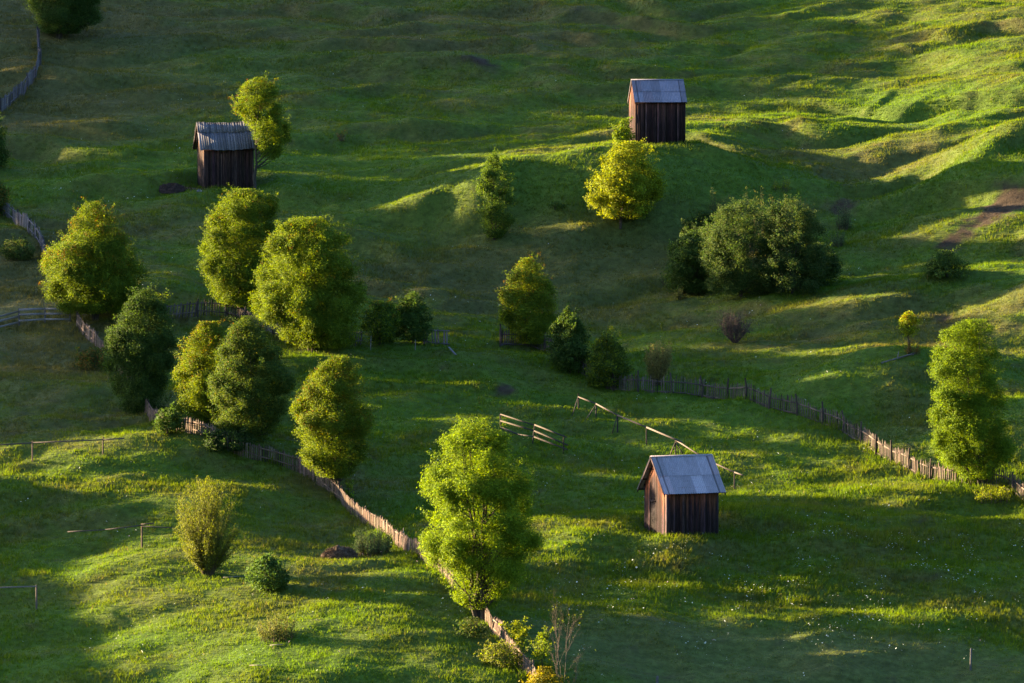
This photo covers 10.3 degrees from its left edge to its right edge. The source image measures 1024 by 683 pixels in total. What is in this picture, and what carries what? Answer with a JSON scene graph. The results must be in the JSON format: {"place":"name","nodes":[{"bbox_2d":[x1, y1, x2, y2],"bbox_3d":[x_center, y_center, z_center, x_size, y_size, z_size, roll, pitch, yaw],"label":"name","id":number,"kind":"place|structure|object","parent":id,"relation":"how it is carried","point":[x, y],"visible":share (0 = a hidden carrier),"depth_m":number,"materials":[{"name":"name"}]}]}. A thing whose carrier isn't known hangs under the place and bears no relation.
{"place":"outdoors","nodes":[
{"label":"outdoors","id":0,"kind":"place"},
{"bbox_2d":[0,0,1023,682],"bbox_3d":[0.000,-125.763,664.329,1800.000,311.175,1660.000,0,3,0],"label":"ground","id":1,"kind":"structure","parent":0,"point":[1006,196],"depth_m":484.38,"materials":[{"name":"green plant"}]},
{"bbox_2d":[0,112,11,167],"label":"hazel shrub","id":2,"kind":"object","parent":1,"relation":"on","point":[3,158],"visible":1,"depth_m":532.10,"materials":[{"name":"green plant"}]},
{"bbox_2d":[0,181,12,214],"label":"hazel shrub","id":3,"kind":"object","parent":1,"relation":"on","point":[3,196],"visible":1,"depth_m":513.44,"materials":[{"name":"green plant"}]},
{"bbox_2d":[0,233,35,260],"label":"hazel shrub","id":4,"kind":"object","parent":1,"relation":"on","point":[15,251],"visible":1,"depth_m":497.28,"materials":[{"name":"green plant"}]},
{"bbox_2d":[0,585,36,608],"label":"rail fence","id":5,"kind":"object","parent":1,"relation":"on","point":[23,586],"visible":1,"depth_m":402.87,"materials":[{"name":"grey wood"}]},
{"bbox_2d":[0,26,41,111],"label":"picket fence","id":6,"kind":"object","parent":1,"relation":"on","point":[6,101],"visible":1,"depth_m":561.26,"materials":[{"name":"grey wood"}]},
{"bbox_2d":[2,202,45,255],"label":"picket fence","id":7,"kind":"object","parent":1,"relation":"on","point":[23,220],"visible":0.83,"depth_m":506.31,"materials":[{"name":"grey wood"}]},
{"bbox_2d":[0,307,70,327],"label":"board fence","id":8,"kind":"object","parent":1,"relation":"on","point":[26,314],"visible":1,"depth_m":477.13,"materials":[{"name":"grey wood"}]},
{"bbox_2d":[0,437,124,461],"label":"rail fence","id":9,"kind":"object","parent":1,"relation":"on","point":[102,439],"visible":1,"depth_m":431.72,"materials":[{"name":"wood"}]},
{"bbox_2d":[22,0,105,38],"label":"hazel tree","id":10,"kind":"object","parent":1,"relation":"on","point":[62,17],"visible":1,"depth_m":584.51,"materials":[{"name":"green plant"}]},
{"bbox_2d":[72,345,108,369],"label":"bramble shrub","id":11,"kind":"object","parent":1,"relation":"on","point":[92,358],"visible":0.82,"depth_m":461.46,"materials":[{"name":"green plant"}]},
{"bbox_2d":[36,196,152,320],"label":"maple tree","id":12,"kind":"object","parent":1,"relation":"on","point":[83,268],"visible":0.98,"depth_m":475.00,"materials":[{"name":"green plant"}]},
{"bbox_2d":[67,523,172,547],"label":"rail fence","id":13,"kind":"object","parent":1,"relation":"on","point":[141,525],"visible":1,"depth_m":412.89,"materials":[{"name":"wood"}]},
{"bbox_2d":[98,283,179,414],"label":"hornbeam tree","id":14,"kind":"object","parent":1,"relation":"on","point":[145,341],"visible":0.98,"depth_m":445.72,"materials":[{"name":"green plant"}]},
{"bbox_2d":[145,289,172,310],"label":"hazel shrub","id":15,"kind":"object","parent":1,"relation":"on","point":[164,300],"visible":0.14,"depth_m":480.08,"materials":[{"name":"green plant"}]},
{"bbox_2d":[151,402,186,433],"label":"hazel shrub","id":16,"kind":"object","parent":1,"relation":"on","point":[163,423],"visible":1,"depth_m":435.26,"materials":[{"name":"green plant"}]},
{"bbox_2d":[159,183,185,192],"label":"manure heap","id":17,"kind":"object","parent":1,"relation":"on","point":[171,188],"visible":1,"depth_m":522.27,"materials":[{"name":"brown soil"}]},
{"bbox_2d":[170,320,230,425],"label":"maple tree","id":18,"kind":"object","parent":1,"relation":"on","point":[193,363],"visible":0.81,"depth_m":439.60,"materials":[{"name":"green plant"}]},
{"bbox_2d":[174,475,244,575],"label":"willow shrub","id":19,"kind":"object","parent":1,"relation":"on","point":[208,551],"visible":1,"depth_m":404.81,"materials":[{"name":"green plant"}]},
{"bbox_2d":[192,121,257,187],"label":"hay barn","id":20,"kind":"structure","parent":1,"relation":"on","point":[226,158],"depth_m":523.83,"materials":[{"name":"brown wood"}]},
{"bbox_2d":[201,421,258,451],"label":"hazel shrub","id":21,"kind":"object","parent":1,"relation":"on","point":[238,436],"visible":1,"depth_m":433.26,"materials":[{"name":"green plant"}]},
{"bbox_2d":[194,182,280,315],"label":"maple tree","id":22,"kind":"object","parent":1,"relation":"on","point":[243,218],"visible":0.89,"depth_m":478.13,"materials":[{"name":"green plant"}]},
{"bbox_2d":[202,315,299,442],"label":"hornbeam tree","id":23,"kind":"object","parent":1,"relation":"on","point":[269,376],"visible":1,"depth_m":435.31,"materials":[{"name":"green plant"}]},
{"bbox_2d":[228,71,292,189],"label":"ash tree","id":24,"kind":"object","parent":1,"relation":"on","point":[275,126],"visible":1,"depth_m":521.57,"materials":[{"name":"green plant"}]},
{"bbox_2d":[166,299,362,346],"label":"picket fence","id":25,"kind":"object","parent":1,"relation":"on","point":[246,312],"visible":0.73,"depth_m":477.77,"materials":[{"name":"grey wood"}]},
{"bbox_2d":[242,550,291,591],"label":"round shrub","id":26,"kind":"object","parent":1,"relation":"on","point":[265,566],"visible":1,"depth_m":399.65,"materials":[{"name":"green plant"}]},
{"bbox_2d":[255,609,297,641],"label":"weedy shrub","id":27,"kind":"object","parent":1,"relation":"on","point":[274,633],"visible":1,"depth_m":389.11,"materials":[{"name":"green plant"}]},
{"bbox_2d":[76,312,536,677],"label":"picket fence","id":28,"kind":"object","parent":1,"relation":"on","point":[402,540],"visible":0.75,"depth_m":427.63,"materials":[{"name":"brown wood"}]},
{"bbox_2d":[247,213,374,351],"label":"maple tree","id":29,"kind":"object","parent":1,"relation":"on","point":[310,301],"visible":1,"depth_m":464.12,"materials":[{"name":"green plant"}]},
{"bbox_2d":[288,356,376,496],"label":"maple tree","id":30,"kind":"object","parent":1,"relation":"on","point":[344,426],"visible":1,"depth_m":427.01,"materials":[{"name":"green plant"}]},
{"bbox_2d":[319,545,359,559],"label":"hay heap","id":31,"kind":"object","parent":1,"relation":"on","point":[338,551],"visible":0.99,"depth_m":409.30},
{"bbox_2d":[335,132,347,141],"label":"dry shrub","id":32,"kind":"object","parent":1,"relation":"on","point":[340,137],"visible":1,"depth_m":542.32,"materials":[{"name":"green plant"}]},
{"bbox_2d":[344,479,353,499],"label":"hawthorn shrub","id":33,"kind":"object","parent":1,"relation":"on","point":[351,494],"visible":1,"depth_m":427.78,"materials":[{"name":"green plant"}]},
{"bbox_2d":[350,524,395,556],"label":"willow shrub","id":34,"kind":"object","parent":1,"relation":"on","point":[374,546],"visible":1,"depth_m":411.06,"materials":[{"name":"green plant"}]},
{"bbox_2d":[353,297,403,344],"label":"hawthorn shrub","id":35,"kind":"object","parent":1,"relation":"on","point":[388,318],"visible":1,"depth_m":468.93,"materials":[{"name":"green plant"}]},
{"bbox_2d":[392,290,435,342],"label":"hawthorn shrub","id":36,"kind":"object","parent":1,"relation":"on","point":[415,309],"visible":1,"depth_m":469.72,"materials":[{"name":"green plant"}]},
{"bbox_2d":[423,329,449,344],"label":"picket fence","id":37,"kind":"object","parent":1,"relation":"on","point":[435,342],"visible":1,"depth_m":470.76,"materials":[{"name":"grey wood"}]},
{"bbox_2d":[453,616,490,637],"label":"bramble shrub","id":38,"kind":"object","parent":1,"relation":"on","point":[475,630],"visible":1,"depth_m":388.70,"materials":[{"name":"green plant"}]},
{"bbox_2d":[416,413,549,622],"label":"ash tree","id":39,"kind":"object","parent":1,"relation":"on","point":[506,490],"visible":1,"depth_m":391.61,"materials":[{"name":"green plant"}]},
{"bbox_2d":[470,148,519,239],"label":"birch tree","id":40,"kind":"object","parent":1,"relation":"on","point":[483,187],"visible":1,"depth_m":506.38,"materials":[{"name":"green plant"}]},
{"bbox_2d":[473,637,528,667],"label":"bramble shrub","id":41,"kind":"object","parent":1,"relation":"on","point":[494,657],"visible":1,"depth_m":383.15,"materials":[{"name":"green plant"}]},
{"bbox_2d":[496,616,533,650],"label":"hawthorn shrub","id":42,"kind":"object","parent":1,"relation":"on","point":[522,632],"visible":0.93,"depth_m":386.79,"materials":[{"name":"green plant"}]},
{"bbox_2d":[20,0,1023,681],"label":"wild flowers","id":43,"kind":"object","parent":1,"relation":"on","point":[692,544],"visible":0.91,"depth_m":407.67,"materials":[{"name":"white plant"}]},
{"bbox_2d":[495,251,560,346],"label":"maple tree","id":44,"kind":"object","parent":1,"relation":"on","point":[535,324],"visible":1,"depth_m":472.83,"materials":[{"name":"green plant"}]},
{"bbox_2d":[500,414,567,452],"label":"rail fence","id":45,"kind":"object","parent":1,"relation":"on","point":[540,439],"visible":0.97,"depth_m":444.70,"materials":[{"name":"brown wood"}]},
{"bbox_2d":[525,626,557,672],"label":"hawthorn shrub","id":46,"kind":"object","parent":1,"relation":"on","point":[540,655],"visible":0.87,"depth_m":383.14,"materials":[{"name":"green plant"}]},
{"bbox_2d":[518,666,568,682],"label":"hawthorn shrub","id":47,"kind":"object","parent":1,"relation":"on","point":[538,678],"visible":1,"depth_m":378.77,"materials":[{"name":"yellow plant"}]},
{"bbox_2d":[548,200,569,209],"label":"juniper shrub","id":48,"kind":"object","parent":1,"relation":"on","point":[556,204],"visible":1,"depth_m":510.10,"materials":[{"name":"green plant"}]},
{"bbox_2d":[540,590,587,682],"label":"bare sapling","id":49,"kind":"object","parent":1,"relation":"on","point":[557,658],"visible":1,"depth_m":379.83,"materials":[{"name":"brown plant"}]},
{"bbox_2d":[541,303,592,372],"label":"hawthorn shrub","id":50,"kind":"object","parent":1,"relation":"on","point":[568,353],"visible":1,"depth_m":464.62,"materials":[{"name":"green plant"}]},
{"bbox_2d":[562,652,579,682],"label":"bare sapling","id":51,"kind":"object","parent":1,"relation":"on","point":[574,670],"visible":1,"depth_m":380.46,"materials":[{"name":"brown plant"}]},
{"bbox_2d":[582,326,634,388],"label":"hawthorn shrub","id":52,"kind":"object","parent":1,"relation":"on","point":[602,368],"visible":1,"depth_m":460.79,"materials":[{"name":"green plant"}]},
{"bbox_2d":[610,117,634,145],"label":"hawthorn shrub","id":53,"kind":"object","parent":1,"relation":"on","point":[622,133],"visible":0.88,"depth_m":517.62,"materials":[{"name":"green plant"}]},
{"bbox_2d":[583,137,667,228],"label":"pear tree","id":54,"kind":"object","parent":1,"relation":"on","point":[628,181],"visible":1,"depth_m":506.32,"materials":[{"name":"green plant"}]},
{"bbox_2d":[627,79,686,143],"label":"hay barn","id":55,"kind":"structure","parent":1,"relation":"on","point":[657,110],"depth_m":521.43,"materials":[{"name":"wood"}]},
{"bbox_2d":[572,393,742,488],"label":"rail fence","id":56,"kind":"object","parent":1,"relation":"on","point":[646,427],"visible":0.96,"depth_m":446.33,"materials":[{"name":"brown wood"}]},
{"bbox_2d":[643,339,673,385],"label":"willow shrub","id":57,"kind":"object","parent":1,"relation":"on","point":[657,367],"visible":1,"depth_m":461.87,"materials":[{"name":"green plant"}]},
{"bbox_2d":[670,286,687,299],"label":"weedy shrub","id":58,"kind":"object","parent":1,"relation":"on","point":[678,295],"visible":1,"depth_m":491.36,"materials":[{"name":"green plant"}]},
{"bbox_2d":[637,454,725,536],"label":"hay barn","id":59,"kind":"structure","parent":1,"relation":"on","point":[681,493],"depth_m":414.71,"materials":[{"name":"wood"}]},
{"bbox_2d":[651,502,655,532],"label":"door","id":60,"kind":"structure","parent":59,"relation":"in","point":[653,504],"depth_m":415.81,"materials":[{"name":"brown wood"}]},
{"bbox_2d":[659,229,736,293],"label":"thorn shrub","id":61,"kind":"object","parent":1,"relation":"on","point":[684,268],"visible":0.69,"depth_m":493.88,"materials":[{"name":"green plant"}]},
{"bbox_2d":[678,209,728,238],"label":"thorn shrub","id":62,"kind":"object","parent":1,"relation":"on","point":[692,222],"visible":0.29,"depth_m":503.21,"materials":[{"name":"green plant"}]},
{"bbox_2d":[708,189,729,216],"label":"willow shrub","id":63,"kind":"object","parent":1,"relation":"on","point":[712,206],"visible":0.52,"depth_m":509.62,"materials":[{"name":"green plant"}]},
{"bbox_2d":[706,306,758,342],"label":"dry shrub","id":64,"kind":"object","parent":1,"relation":"on","point":[734,331],"visible":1,"depth_m":473.52,"materials":[{"name":"brown plant"}]},
{"bbox_2d":[696,195,783,296],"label":"thorn shrub","id":65,"kind":"object","parent":1,"relation":"on","point":[723,245],"visible":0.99,"depth_m":487.18,"materials":[{"name":"green plant"}]},
{"bbox_2d":[499,324,1023,499],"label":"picket fence","id":66,"kind":"object","parent":1,"relation":"on","point":[867,436],"visible":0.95,"depth_m":450.91,"materials":[{"name":"wood"}]},
{"bbox_2d":[723,186,812,251],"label":"thorn shrub","id":67,"kind":"object","parent":1,"relation":"on","point":[763,213],"visible":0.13,"depth_m":500.04,"materials":[{"name":"green plant"}]},
{"bbox_2d":[772,177,790,191],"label":"weedy shrub","id":68,"kind":"object","parent":1,"relation":"on","point":[785,186],"visible":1,"depth_m":514.91,"materials":[{"name":"green plant"}]},
{"bbox_2d":[751,193,833,293],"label":"thorn shrub","id":69,"kind":"object","parent":1,"relation":"on","point":[770,279],"visible":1,"depth_m":485.36,"materials":[{"name":"green plant"}]},
{"bbox_2d":[785,238,843,284],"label":"thorn shrub","id":70,"kind":"object","parent":1,"relation":"on","point":[834,268],"visible":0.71,"depth_m":488.55,"materials":[{"name":"green plant"}]},
{"bbox_2d":[828,229,845,247],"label":"willow shrub","id":71,"kind":"object","parent":1,"relation":"on","point":[840,241],"visible":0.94,"depth_m":501.49,"materials":[{"name":"green plant"}]},
{"bbox_2d":[834,201,853,230],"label":"willow shrub","id":72,"kind":"object","parent":1,"relation":"on","point":[843,222],"visible":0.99,"depth_m":507.90,"materials":[{"name":"green plant"}]},
{"bbox_2d":[881,352,914,363],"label":"fallen branch","id":73,"kind":"object","parent":1,"relation":"on","point":[897,357],"visible":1,"depth_m":457.82,"materials":[{"name":"grey wood"}]},
{"bbox_2d":[898,310,922,352],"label":"hawthorn tree","id":74,"kind":"object","parent":1,"relation":"on","point":[906,325],"visible":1,"depth_m":458.62,"materials":[{"name":"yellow plant"}]},
{"bbox_2d":[903,337,919,355],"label":"weedy shrub","id":75,"kind":"object","parent":1,"relation":"on","point":[911,349],"visible":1,"depth_m":458.61,"materials":[{"name":"green plant"}]},
{"bbox_2d":[918,245,972,277],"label":"juniper shrub","id":76,"kind":"object","parent":1,"relation":"on","point":[941,264],"visible":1,"depth_m":482.66,"materials":[{"name":"green plant"}]},
{"bbox_2d":[970,648,971,670],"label":"fence post","id":77,"kind":"object","parent":1,"relation":"on","point":[970,659],"visible":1,"depth_m":391.03,"materials":[{"name":"grey wood"}]},
{"bbox_2d":[926,317,1018,485],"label":"ash tree","id":78,"kind":"object","parent":1,"relation":"on","point":[973,431],"visible":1,"depth_m":430.88,"materials":[{"name":"green plant"}]},
{"bbox_2d":[974,484,1011,503],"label":"weedy shrub","id":79,"kind":"object","parent":1,"relation":"on","point":[999,496],"visible":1,"depth_m":429.19,"materials":[{"name":"green plant"}]}
]}

